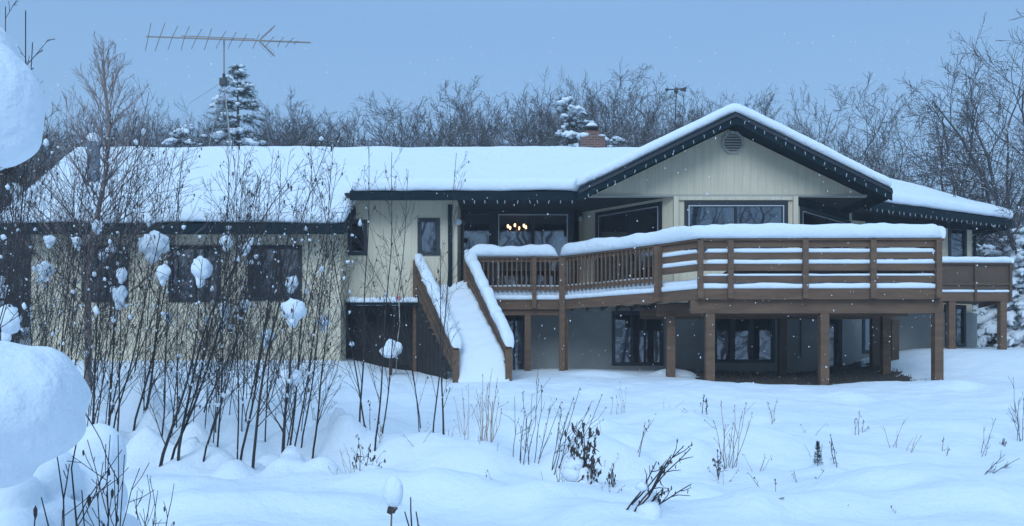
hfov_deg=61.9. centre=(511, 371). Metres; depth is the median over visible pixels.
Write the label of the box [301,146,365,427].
bare sapling
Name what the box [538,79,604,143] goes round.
bare tree
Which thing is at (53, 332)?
bare sapling
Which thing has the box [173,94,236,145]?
bare tree
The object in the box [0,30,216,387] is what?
birch tree
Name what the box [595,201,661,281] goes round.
window
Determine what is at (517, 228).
chandelier
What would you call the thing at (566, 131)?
snowy conifer
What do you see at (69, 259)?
bare sapling
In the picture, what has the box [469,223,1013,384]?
deck
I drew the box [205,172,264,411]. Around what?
bare sapling
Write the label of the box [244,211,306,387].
bare sapling
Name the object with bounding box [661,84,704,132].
bare tree
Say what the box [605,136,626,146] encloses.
snowy conifer
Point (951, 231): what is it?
window
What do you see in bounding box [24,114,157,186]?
bare tree
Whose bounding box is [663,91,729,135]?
bare tree
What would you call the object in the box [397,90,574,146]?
bare tree
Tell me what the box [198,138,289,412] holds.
bare sapling
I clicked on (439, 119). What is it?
bare tree
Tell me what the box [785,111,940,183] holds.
bare tree
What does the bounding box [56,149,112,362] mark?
bare sapling
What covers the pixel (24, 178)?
bare sapling
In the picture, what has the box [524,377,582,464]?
dry weed
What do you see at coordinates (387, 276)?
bare sapling
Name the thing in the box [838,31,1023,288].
bare tree
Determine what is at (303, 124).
bare tree
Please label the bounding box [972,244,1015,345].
snowy conifer
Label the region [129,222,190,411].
bare sapling
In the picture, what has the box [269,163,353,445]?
bare sapling
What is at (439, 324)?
bare sapling
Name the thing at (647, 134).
bare tree
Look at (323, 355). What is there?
bare sapling
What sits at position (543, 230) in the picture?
falling snow
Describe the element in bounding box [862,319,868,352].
window
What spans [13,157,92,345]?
bare sapling
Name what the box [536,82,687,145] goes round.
bare tree
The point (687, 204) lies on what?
window
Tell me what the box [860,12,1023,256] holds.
bare tree
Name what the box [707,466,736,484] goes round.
dry weed
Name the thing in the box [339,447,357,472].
dry weed
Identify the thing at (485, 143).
bare tree
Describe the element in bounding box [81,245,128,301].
window
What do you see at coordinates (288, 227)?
bare sapling
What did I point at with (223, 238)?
bare sapling
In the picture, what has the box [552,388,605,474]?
dry weed
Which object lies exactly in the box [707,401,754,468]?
dry weed
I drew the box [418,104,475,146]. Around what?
bare tree
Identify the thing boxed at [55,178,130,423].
bare sapling
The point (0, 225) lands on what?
bare sapling
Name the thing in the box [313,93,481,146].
bare tree
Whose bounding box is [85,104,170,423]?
bare sapling
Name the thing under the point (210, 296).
bare sapling
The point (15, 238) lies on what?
bare tree
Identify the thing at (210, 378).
bare sapling
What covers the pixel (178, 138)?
bare tree
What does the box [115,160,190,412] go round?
bare sapling
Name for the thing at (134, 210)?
bare sapling
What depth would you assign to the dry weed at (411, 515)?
6.40 m
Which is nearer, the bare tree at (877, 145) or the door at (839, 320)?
the door at (839, 320)
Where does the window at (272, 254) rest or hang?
in the house
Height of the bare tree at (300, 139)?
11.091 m
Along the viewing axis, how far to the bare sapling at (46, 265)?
12.10 m
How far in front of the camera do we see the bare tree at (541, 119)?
49.72 m
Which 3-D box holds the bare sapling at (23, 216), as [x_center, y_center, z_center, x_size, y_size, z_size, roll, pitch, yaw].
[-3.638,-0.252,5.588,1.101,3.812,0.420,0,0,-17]
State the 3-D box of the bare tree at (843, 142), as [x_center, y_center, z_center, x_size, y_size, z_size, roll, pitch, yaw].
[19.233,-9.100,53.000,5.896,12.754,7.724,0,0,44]
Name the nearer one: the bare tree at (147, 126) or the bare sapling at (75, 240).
the bare sapling at (75, 240)
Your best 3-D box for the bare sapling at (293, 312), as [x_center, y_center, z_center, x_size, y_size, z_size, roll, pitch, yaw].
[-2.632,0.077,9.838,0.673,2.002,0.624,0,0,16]
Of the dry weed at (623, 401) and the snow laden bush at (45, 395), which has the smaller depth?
the snow laden bush at (45, 395)
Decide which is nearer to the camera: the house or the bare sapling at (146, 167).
the bare sapling at (146, 167)
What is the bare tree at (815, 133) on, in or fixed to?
on the snowy ground at (221, 486)
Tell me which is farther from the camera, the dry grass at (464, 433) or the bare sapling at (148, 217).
the bare sapling at (148, 217)
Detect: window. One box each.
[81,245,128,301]
[168,245,220,301]
[248,245,301,300]
[348,220,366,254]
[417,218,439,254]
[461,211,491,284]
[495,211,570,284]
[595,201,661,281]
[612,311,662,364]
[684,201,787,250]
[715,319,774,362]
[800,206,850,259]
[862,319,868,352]
[865,221,902,259]
[944,304,965,345]
[948,226,966,256]
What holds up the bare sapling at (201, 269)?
on the snowy ground at (221, 486)
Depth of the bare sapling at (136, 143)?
14.09 m
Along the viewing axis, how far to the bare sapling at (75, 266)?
14.75 m
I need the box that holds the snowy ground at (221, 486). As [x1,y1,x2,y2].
[0,327,1023,525]
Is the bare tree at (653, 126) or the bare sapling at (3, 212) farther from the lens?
the bare tree at (653, 126)
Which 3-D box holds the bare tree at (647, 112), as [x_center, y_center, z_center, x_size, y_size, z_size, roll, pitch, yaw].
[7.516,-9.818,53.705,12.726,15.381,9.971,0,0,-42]
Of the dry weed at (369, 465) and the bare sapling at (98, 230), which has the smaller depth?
the dry weed at (369, 465)
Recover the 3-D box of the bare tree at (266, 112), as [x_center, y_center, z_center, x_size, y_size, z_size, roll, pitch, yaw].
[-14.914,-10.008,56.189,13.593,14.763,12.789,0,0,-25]
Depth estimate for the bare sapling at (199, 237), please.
12.50 m
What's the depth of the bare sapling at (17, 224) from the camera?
16.56 m
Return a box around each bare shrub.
[33,444,121,525]
[69,413,153,525]
[133,475,174,525]
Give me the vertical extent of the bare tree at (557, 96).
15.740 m
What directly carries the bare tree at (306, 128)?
on the snowy ground at (221, 486)
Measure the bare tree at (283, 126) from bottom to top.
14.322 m
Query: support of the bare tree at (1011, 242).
on the snowy ground at (221, 486)
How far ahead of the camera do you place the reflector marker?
20.99 m
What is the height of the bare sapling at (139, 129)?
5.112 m
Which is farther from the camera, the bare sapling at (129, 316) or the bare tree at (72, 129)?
the bare tree at (72, 129)
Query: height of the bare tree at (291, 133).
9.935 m
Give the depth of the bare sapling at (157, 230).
15.48 m
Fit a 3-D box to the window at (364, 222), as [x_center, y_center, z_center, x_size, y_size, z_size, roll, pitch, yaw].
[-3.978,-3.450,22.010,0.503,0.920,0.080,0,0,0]
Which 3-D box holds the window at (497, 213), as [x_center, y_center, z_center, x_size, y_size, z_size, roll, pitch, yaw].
[0.578,-3.155,23.507,2.117,2.550,0.086,0,0,0]
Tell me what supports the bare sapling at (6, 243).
on the snowy ground at (221, 486)
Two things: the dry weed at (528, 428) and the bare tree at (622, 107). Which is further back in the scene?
the bare tree at (622, 107)
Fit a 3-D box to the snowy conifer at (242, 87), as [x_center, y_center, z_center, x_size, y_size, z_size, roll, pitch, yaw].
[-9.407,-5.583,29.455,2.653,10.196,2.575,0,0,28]
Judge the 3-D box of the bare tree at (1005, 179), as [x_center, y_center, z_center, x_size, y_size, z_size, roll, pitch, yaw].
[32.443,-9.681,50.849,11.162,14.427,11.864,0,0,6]
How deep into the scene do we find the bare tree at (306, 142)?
33.36 m
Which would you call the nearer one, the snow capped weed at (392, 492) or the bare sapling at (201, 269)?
the snow capped weed at (392, 492)
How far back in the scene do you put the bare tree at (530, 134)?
34.07 m
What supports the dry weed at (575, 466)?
on the snowy ground at (221, 486)
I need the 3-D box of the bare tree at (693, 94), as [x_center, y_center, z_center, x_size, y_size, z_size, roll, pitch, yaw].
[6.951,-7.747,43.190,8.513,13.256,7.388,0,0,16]
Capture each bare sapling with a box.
[0,0,17,244]
[0,10,54,327]
[0,42,42,332]
[0,82,90,340]
[0,108,72,318]
[0,122,66,344]
[0,136,47,300]
[0,136,63,340]
[0,158,33,298]
[0,162,46,344]
[0,164,52,333]
[0,165,54,343]
[0,168,31,323]
[0,169,82,347]
[0,170,45,338]
[0,182,29,309]
[0,188,19,303]
[0,216,28,340]
[0,224,48,345]
[1,166,76,345]
[2,167,58,344]
[11,140,63,342]
[11,141,100,345]
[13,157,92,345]
[19,134,84,358]
[22,120,131,355]
[24,178,111,342]
[27,155,103,350]
[31,145,102,348]
[32,113,122,362]
[35,161,109,353]
[35,171,135,423]
[38,110,116,354]
[44,151,131,367]
[55,173,115,360]
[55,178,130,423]
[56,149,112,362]
[57,76,161,423]
[62,136,133,380]
[68,171,127,426]
[71,131,155,415]
[78,151,135,363]
[78,168,144,423]
[79,108,147,378]
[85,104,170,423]
[91,117,175,392]
[93,168,167,425]
[93,246,158,431]
[101,120,200,427]
[112,171,196,412]
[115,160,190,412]
[119,132,176,372]
[119,141,178,358]
[126,136,216,431]
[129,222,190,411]
[140,247,230,466]
[144,179,201,427]
[144,253,197,436]
[145,200,195,401]
[151,147,323,460]
[157,209,219,433]
[166,129,280,446]
[170,144,286,460]
[173,159,285,461]
[175,221,249,417]
[182,142,258,442]
[182,213,237,421]
[183,209,244,432]
[190,169,275,427]
[195,163,271,414]
[196,198,242,385]
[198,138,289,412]
[199,142,275,458]
[200,113,356,468]
[203,196,277,441]
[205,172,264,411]
[210,157,307,460]
[214,181,274,431]
[221,161,262,398]
[223,207,266,385]
[225,167,347,445]
[227,212,293,391]
[241,192,305,421]
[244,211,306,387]
[246,171,315,441]
[247,292,315,452]
[258,159,335,395]
[266,132,372,447]
[266,211,317,395]
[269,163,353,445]
[271,210,338,446]
[280,168,363,430]
[299,218,366,458]
[299,231,362,402]
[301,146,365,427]
[324,141,385,422]
[337,140,417,450]
[346,234,427,427]
[365,166,423,433]
[365,173,435,431]
[412,151,485,432]
[415,240,459,434]
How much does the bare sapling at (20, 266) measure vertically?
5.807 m
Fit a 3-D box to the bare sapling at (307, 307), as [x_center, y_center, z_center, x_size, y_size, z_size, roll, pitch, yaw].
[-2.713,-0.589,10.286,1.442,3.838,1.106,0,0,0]
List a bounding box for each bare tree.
[0,110,147,269]
[0,128,77,295]
[0,133,64,302]
[0,147,48,341]
[0,167,30,277]
[0,170,30,294]
[1,132,67,335]
[5,105,73,284]
[9,118,110,260]
[17,109,231,267]
[20,128,79,326]
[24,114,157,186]
[28,97,219,283]
[44,124,156,146]
[45,106,97,164]
[94,111,183,147]
[101,112,145,145]
[104,117,152,145]
[114,110,196,146]
[118,107,160,145]
[128,109,266,147]
[142,114,173,147]
[168,119,206,147]
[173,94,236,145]
[191,123,297,145]
[194,88,307,144]
[208,110,270,142]
[209,107,323,145]
[221,107,313,145]
[224,116,318,145]
[241,108,348,146]
[247,113,346,146]
[251,108,283,140]
[257,103,324,142]
[259,99,451,146]
[259,119,350,145]
[261,87,361,146]
[288,106,330,146]
[289,102,326,146]
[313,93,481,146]
[317,125,398,146]
[322,91,434,146]
[342,120,372,146]
[357,90,491,146]
[369,96,501,146]
[369,113,514,146]
[375,115,412,146]
[383,126,405,146]
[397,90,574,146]
[416,79,480,146]
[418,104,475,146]
[421,79,552,146]
[428,86,480,146]
[436,75,551,146]
[465,96,540,145]
[467,87,545,146]
[468,86,584,145]
[476,77,676,145]
[485,68,560,145]
[490,93,615,145]
[509,101,671,146]
[512,67,601,145]
[516,97,625,145]
[521,69,681,146]
[522,77,628,146]
[523,88,575,145]
[530,93,638,145]
[531,63,702,146]
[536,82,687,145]
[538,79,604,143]
[539,55,713,274]
[544,95,682,146]
[580,90,686,138]
[604,89,737,143]
[624,104,674,144]
[635,109,823,143]
[643,84,781,138]
[649,88,711,141]
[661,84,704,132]
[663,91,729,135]
[753,73,1006,249]
[763,98,802,129]
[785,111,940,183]
[799,115,831,148]
[825,80,988,188]
[825,119,866,161]
[833,124,886,163]
[835,142,919,181]
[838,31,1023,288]
[859,144,916,173]
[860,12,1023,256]
[896,8,1023,318]
[970,131,1023,255]
[974,121,1023,227]
[976,192,1023,244]
[995,122,1023,233]
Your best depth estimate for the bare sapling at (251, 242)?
13.65 m
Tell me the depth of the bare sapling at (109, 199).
14.45 m
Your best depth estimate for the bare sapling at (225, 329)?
12.43 m
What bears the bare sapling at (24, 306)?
on the snowy ground at (221, 486)
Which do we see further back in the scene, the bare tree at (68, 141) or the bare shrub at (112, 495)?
the bare tree at (68, 141)
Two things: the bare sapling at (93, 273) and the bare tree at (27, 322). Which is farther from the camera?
the bare tree at (27, 322)
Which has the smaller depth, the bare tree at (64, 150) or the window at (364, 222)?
the window at (364, 222)
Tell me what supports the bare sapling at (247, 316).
on the snowy ground at (221, 486)
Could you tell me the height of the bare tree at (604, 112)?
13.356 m
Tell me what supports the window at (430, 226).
in the house
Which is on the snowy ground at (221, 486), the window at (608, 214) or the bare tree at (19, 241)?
the bare tree at (19, 241)
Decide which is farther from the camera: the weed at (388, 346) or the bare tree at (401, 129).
the bare tree at (401, 129)
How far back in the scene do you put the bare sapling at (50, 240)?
11.93 m
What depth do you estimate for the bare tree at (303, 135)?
43.23 m
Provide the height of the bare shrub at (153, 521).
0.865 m
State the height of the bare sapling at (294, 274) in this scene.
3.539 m
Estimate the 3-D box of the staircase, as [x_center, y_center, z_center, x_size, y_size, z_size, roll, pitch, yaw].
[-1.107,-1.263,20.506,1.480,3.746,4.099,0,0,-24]
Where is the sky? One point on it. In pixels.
(382, 33)
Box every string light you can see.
[458,200,575,203]
[582,118,735,197]
[740,118,889,196]
[863,207,1005,227]
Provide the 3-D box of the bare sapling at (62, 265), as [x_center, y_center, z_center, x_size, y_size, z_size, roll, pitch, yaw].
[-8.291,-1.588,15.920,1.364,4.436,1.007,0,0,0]
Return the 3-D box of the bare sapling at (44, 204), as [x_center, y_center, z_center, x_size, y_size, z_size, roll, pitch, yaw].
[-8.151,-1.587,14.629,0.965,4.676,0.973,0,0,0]
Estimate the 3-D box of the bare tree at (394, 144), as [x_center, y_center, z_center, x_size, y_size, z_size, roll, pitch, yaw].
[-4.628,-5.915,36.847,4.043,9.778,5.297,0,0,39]
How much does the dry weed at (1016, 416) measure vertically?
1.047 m
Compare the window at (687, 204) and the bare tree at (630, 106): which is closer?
the window at (687, 204)
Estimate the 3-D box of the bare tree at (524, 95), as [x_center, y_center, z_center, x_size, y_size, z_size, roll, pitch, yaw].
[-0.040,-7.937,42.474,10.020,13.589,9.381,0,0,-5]
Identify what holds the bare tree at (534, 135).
on the snowy ground at (221, 486)
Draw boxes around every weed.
[309,388,334,419]
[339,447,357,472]
[352,434,385,472]
[379,339,402,373]
[382,475,402,525]
[404,497,418,525]
[506,390,534,464]
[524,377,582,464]
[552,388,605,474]
[561,422,601,481]
[575,457,601,485]
[605,463,617,486]
[618,382,625,413]
[626,439,692,518]
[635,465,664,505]
[638,418,654,455]
[700,395,707,414]
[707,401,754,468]
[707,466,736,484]
[712,449,727,479]
[747,473,776,491]
[829,434,837,466]
[854,411,869,434]
[981,418,995,455]
[984,455,1018,474]
[1007,378,1023,440]
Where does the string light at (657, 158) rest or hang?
attached to the house
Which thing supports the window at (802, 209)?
in the house
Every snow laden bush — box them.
[0,27,44,188]
[0,341,90,488]
[0,423,139,525]
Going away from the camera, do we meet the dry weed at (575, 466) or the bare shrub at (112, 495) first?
the bare shrub at (112, 495)
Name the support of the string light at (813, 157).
attached to the house
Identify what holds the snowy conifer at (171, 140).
on the snowy ground at (221, 486)
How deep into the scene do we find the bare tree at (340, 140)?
39.08 m
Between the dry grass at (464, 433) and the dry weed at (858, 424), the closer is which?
the dry grass at (464, 433)
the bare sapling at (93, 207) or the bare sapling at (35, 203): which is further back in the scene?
the bare sapling at (35, 203)
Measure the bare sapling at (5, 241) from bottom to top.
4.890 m
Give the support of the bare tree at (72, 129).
on the snowy ground at (221, 486)
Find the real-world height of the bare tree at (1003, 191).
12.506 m
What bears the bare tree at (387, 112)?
on the snowy ground at (221, 486)
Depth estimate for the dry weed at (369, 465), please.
9.93 m
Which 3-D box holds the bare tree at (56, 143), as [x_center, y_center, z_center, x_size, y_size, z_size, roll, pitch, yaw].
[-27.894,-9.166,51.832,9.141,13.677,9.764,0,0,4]
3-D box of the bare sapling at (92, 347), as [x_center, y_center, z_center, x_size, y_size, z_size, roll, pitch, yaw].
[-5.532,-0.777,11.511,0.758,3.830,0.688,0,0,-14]
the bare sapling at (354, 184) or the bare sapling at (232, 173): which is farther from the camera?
the bare sapling at (354, 184)
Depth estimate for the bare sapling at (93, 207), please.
11.02 m
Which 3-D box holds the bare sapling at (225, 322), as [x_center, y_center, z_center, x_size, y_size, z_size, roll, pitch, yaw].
[-3.687,-0.872,11.013,1.193,4.248,1.420,0,0,0]
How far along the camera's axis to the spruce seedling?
10.54 m
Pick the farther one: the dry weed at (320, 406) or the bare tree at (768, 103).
the bare tree at (768, 103)
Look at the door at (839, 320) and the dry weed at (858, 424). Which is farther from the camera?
the door at (839, 320)
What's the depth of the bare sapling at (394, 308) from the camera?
11.97 m
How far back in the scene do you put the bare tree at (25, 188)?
32.94 m
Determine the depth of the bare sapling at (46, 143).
11.07 m
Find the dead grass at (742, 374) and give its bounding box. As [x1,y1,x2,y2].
[677,359,928,384]
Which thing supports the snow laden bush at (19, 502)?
on the snowy ground at (221, 486)
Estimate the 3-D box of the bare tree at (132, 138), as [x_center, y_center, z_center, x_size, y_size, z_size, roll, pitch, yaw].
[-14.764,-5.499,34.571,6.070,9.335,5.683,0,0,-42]
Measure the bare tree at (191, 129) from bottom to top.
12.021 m
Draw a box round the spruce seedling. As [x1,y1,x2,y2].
[812,440,822,465]
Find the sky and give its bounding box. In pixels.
[0,0,1023,318]
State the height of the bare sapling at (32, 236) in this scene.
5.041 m
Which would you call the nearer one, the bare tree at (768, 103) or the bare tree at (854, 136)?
the bare tree at (768, 103)
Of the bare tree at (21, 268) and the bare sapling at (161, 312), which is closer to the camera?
the bare sapling at (161, 312)
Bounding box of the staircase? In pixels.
[413,249,513,382]
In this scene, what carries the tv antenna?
attached to the house
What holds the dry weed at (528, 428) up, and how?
on the snowy ground at (221, 486)
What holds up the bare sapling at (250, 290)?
on the snowy ground at (221, 486)
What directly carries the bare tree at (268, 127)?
on the snowy ground at (221, 486)
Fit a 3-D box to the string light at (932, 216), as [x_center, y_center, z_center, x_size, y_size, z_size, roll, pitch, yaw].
[11.801,-4.225,23.569,6.103,0.102,0.041,0,0,-28]
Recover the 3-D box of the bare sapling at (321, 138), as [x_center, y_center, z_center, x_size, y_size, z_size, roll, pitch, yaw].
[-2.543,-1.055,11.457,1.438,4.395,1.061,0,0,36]
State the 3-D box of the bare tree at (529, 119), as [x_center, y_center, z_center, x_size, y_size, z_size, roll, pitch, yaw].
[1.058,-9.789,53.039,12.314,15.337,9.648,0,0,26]
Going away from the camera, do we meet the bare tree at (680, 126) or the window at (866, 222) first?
the window at (866, 222)
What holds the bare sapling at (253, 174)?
on the snowy ground at (221, 486)
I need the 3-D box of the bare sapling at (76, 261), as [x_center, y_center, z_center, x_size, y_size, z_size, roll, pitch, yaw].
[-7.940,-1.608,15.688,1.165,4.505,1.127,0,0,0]
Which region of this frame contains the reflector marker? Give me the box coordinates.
[395,296,401,373]
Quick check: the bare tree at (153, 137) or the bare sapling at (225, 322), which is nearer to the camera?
the bare sapling at (225, 322)
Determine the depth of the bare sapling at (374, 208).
11.30 m
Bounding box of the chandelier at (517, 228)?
[507,223,526,233]
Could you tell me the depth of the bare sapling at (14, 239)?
13.11 m
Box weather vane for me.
[665,87,685,130]
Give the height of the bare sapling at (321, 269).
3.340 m
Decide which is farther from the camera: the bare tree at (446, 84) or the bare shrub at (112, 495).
the bare tree at (446, 84)
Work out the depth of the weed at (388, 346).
20.49 m
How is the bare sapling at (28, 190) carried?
on the snowy ground at (221, 486)
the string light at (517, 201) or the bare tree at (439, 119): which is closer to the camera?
the string light at (517, 201)
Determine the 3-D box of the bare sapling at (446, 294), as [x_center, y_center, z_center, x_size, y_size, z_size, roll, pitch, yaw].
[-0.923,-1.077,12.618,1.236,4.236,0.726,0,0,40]
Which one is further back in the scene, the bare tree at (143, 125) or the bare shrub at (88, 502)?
the bare tree at (143, 125)
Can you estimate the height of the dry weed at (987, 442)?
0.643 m
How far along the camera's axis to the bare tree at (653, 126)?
34.20 m
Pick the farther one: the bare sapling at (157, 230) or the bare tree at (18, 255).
the bare tree at (18, 255)
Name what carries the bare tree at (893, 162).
on the snowy ground at (221, 486)
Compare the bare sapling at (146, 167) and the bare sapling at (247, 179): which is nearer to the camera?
the bare sapling at (247, 179)
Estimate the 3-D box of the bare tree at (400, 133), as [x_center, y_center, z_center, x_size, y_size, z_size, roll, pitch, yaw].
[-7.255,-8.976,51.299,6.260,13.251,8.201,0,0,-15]
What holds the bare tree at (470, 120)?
on the snowy ground at (221, 486)
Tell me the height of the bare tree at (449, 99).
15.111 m
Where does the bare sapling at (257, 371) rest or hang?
on the snowy ground at (221, 486)
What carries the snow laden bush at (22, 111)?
on the snowy ground at (221, 486)
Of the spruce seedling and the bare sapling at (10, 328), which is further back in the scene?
the spruce seedling
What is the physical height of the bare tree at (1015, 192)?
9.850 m
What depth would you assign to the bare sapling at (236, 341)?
10.38 m
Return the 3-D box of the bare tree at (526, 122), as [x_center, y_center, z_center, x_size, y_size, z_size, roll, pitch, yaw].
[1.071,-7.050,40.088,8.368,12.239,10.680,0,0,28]
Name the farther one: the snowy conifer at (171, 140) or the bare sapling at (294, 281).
the snowy conifer at (171, 140)
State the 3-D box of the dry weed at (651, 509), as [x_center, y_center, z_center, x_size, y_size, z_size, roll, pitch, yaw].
[1.288,0.967,7.512,0.683,0.730,0.362,0,0,0]
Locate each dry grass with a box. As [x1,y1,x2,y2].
[454,384,470,438]
[471,372,507,441]
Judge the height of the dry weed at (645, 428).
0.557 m
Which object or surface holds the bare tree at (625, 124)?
on the snowy ground at (221, 486)
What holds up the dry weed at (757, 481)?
on the snowy ground at (221, 486)
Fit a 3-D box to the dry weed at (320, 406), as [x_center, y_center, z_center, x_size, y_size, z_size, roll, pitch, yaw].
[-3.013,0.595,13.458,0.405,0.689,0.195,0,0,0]
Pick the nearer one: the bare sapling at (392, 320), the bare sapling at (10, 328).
the bare sapling at (10, 328)
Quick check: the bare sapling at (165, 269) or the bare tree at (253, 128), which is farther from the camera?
the bare tree at (253, 128)
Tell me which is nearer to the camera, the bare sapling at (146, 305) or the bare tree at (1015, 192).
the bare sapling at (146, 305)
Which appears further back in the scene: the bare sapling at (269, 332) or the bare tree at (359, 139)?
the bare tree at (359, 139)
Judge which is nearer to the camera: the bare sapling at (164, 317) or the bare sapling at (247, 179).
the bare sapling at (247, 179)
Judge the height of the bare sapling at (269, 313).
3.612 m
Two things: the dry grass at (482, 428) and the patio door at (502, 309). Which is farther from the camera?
the patio door at (502, 309)
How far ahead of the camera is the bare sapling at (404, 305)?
13.02 m
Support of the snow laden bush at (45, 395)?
on the snowy ground at (221, 486)
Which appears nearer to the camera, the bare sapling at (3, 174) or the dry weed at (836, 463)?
the bare sapling at (3, 174)
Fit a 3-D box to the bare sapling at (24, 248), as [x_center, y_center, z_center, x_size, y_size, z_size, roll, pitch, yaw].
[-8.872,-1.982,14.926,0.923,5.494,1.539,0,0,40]
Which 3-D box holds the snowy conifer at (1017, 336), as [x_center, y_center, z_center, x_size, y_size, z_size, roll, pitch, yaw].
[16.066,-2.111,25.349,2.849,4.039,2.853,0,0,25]
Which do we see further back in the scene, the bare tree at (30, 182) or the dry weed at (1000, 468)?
the bare tree at (30, 182)
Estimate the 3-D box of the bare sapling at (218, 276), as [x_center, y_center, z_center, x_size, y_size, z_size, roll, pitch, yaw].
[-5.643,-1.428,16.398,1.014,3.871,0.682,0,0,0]
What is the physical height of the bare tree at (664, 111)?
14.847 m
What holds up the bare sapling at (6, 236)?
on the snowy ground at (221, 486)
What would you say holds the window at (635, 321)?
in the house
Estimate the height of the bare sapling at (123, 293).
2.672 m
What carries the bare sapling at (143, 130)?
on the snowy ground at (221, 486)
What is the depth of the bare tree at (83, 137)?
55.37 m
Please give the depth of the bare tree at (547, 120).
32.80 m
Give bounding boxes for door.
[502,309,525,369]
[829,319,841,368]
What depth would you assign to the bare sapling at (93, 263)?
13.79 m
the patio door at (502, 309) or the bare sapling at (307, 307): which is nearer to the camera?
the bare sapling at (307, 307)
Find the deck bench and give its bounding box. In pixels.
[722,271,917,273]
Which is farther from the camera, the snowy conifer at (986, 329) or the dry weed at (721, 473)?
the snowy conifer at (986, 329)
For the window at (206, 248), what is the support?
in the house
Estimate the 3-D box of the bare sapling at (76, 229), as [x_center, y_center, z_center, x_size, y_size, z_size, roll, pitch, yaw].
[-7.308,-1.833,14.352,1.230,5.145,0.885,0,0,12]
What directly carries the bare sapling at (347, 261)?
on the snowy ground at (221, 486)
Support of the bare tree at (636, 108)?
on the snowy ground at (221, 486)
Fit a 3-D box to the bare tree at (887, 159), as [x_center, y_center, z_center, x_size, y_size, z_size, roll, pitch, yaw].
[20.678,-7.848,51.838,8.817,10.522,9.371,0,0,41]
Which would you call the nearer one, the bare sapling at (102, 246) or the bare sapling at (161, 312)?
the bare sapling at (161, 312)
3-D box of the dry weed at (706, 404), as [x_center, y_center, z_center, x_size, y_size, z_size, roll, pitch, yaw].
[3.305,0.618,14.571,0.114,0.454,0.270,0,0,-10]
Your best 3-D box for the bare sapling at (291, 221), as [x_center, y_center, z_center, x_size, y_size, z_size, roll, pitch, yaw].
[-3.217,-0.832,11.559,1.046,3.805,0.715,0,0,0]
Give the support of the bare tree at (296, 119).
on the snowy ground at (221, 486)
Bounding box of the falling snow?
[7,30,1022,515]
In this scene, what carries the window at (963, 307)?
in the house
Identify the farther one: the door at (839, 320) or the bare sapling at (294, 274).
the door at (839, 320)
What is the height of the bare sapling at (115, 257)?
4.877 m
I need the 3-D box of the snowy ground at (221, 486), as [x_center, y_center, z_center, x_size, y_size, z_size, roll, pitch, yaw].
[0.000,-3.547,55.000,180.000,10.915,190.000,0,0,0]
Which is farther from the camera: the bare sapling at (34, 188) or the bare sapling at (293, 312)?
the bare sapling at (34, 188)
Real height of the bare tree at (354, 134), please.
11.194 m
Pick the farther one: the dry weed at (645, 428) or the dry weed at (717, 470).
the dry weed at (645, 428)
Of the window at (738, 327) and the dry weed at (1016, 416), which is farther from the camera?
the window at (738, 327)
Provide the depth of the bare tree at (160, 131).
49.64 m
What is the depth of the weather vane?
26.99 m
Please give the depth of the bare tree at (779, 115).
51.60 m
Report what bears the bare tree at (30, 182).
on the snowy ground at (221, 486)
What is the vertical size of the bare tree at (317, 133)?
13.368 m
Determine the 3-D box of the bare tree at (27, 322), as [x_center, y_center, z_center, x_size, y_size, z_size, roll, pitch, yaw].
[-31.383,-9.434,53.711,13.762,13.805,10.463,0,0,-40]
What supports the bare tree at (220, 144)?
on the snowy ground at (221, 486)
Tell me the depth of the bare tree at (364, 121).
40.69 m
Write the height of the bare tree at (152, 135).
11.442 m
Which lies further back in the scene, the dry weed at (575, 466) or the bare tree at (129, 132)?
the bare tree at (129, 132)
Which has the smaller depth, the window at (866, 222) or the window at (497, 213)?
the window at (497, 213)
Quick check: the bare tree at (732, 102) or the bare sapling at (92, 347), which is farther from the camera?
the bare tree at (732, 102)
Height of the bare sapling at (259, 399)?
4.408 m
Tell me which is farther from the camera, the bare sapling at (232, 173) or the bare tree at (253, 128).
the bare tree at (253, 128)
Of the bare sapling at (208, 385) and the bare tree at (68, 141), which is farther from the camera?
the bare tree at (68, 141)
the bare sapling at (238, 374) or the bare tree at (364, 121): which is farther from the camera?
the bare tree at (364, 121)
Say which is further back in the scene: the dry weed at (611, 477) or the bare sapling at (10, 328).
the dry weed at (611, 477)
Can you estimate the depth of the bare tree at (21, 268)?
35.70 m
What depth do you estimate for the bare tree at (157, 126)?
38.07 m
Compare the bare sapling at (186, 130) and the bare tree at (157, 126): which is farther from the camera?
the bare tree at (157, 126)
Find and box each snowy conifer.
[162,124,208,146]
[206,64,267,145]
[547,94,593,146]
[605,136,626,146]
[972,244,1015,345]
[977,227,1023,347]
[1007,266,1023,347]
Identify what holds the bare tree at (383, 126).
on the snowy ground at (221, 486)
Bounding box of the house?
[0,103,1012,372]
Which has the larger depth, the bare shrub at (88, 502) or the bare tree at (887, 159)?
the bare tree at (887, 159)
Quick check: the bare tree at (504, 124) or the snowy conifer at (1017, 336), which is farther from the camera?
the bare tree at (504, 124)
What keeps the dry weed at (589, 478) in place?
on the snowy ground at (221, 486)
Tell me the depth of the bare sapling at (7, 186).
10.82 m
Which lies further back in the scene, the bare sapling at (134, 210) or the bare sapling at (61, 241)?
the bare sapling at (61, 241)
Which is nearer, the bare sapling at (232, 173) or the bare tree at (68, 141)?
the bare sapling at (232, 173)
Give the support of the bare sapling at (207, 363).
on the snowy ground at (221, 486)
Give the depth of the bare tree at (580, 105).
41.30 m
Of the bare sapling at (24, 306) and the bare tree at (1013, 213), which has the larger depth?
the bare tree at (1013, 213)
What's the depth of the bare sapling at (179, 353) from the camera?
11.69 m
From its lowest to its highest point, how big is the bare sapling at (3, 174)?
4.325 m

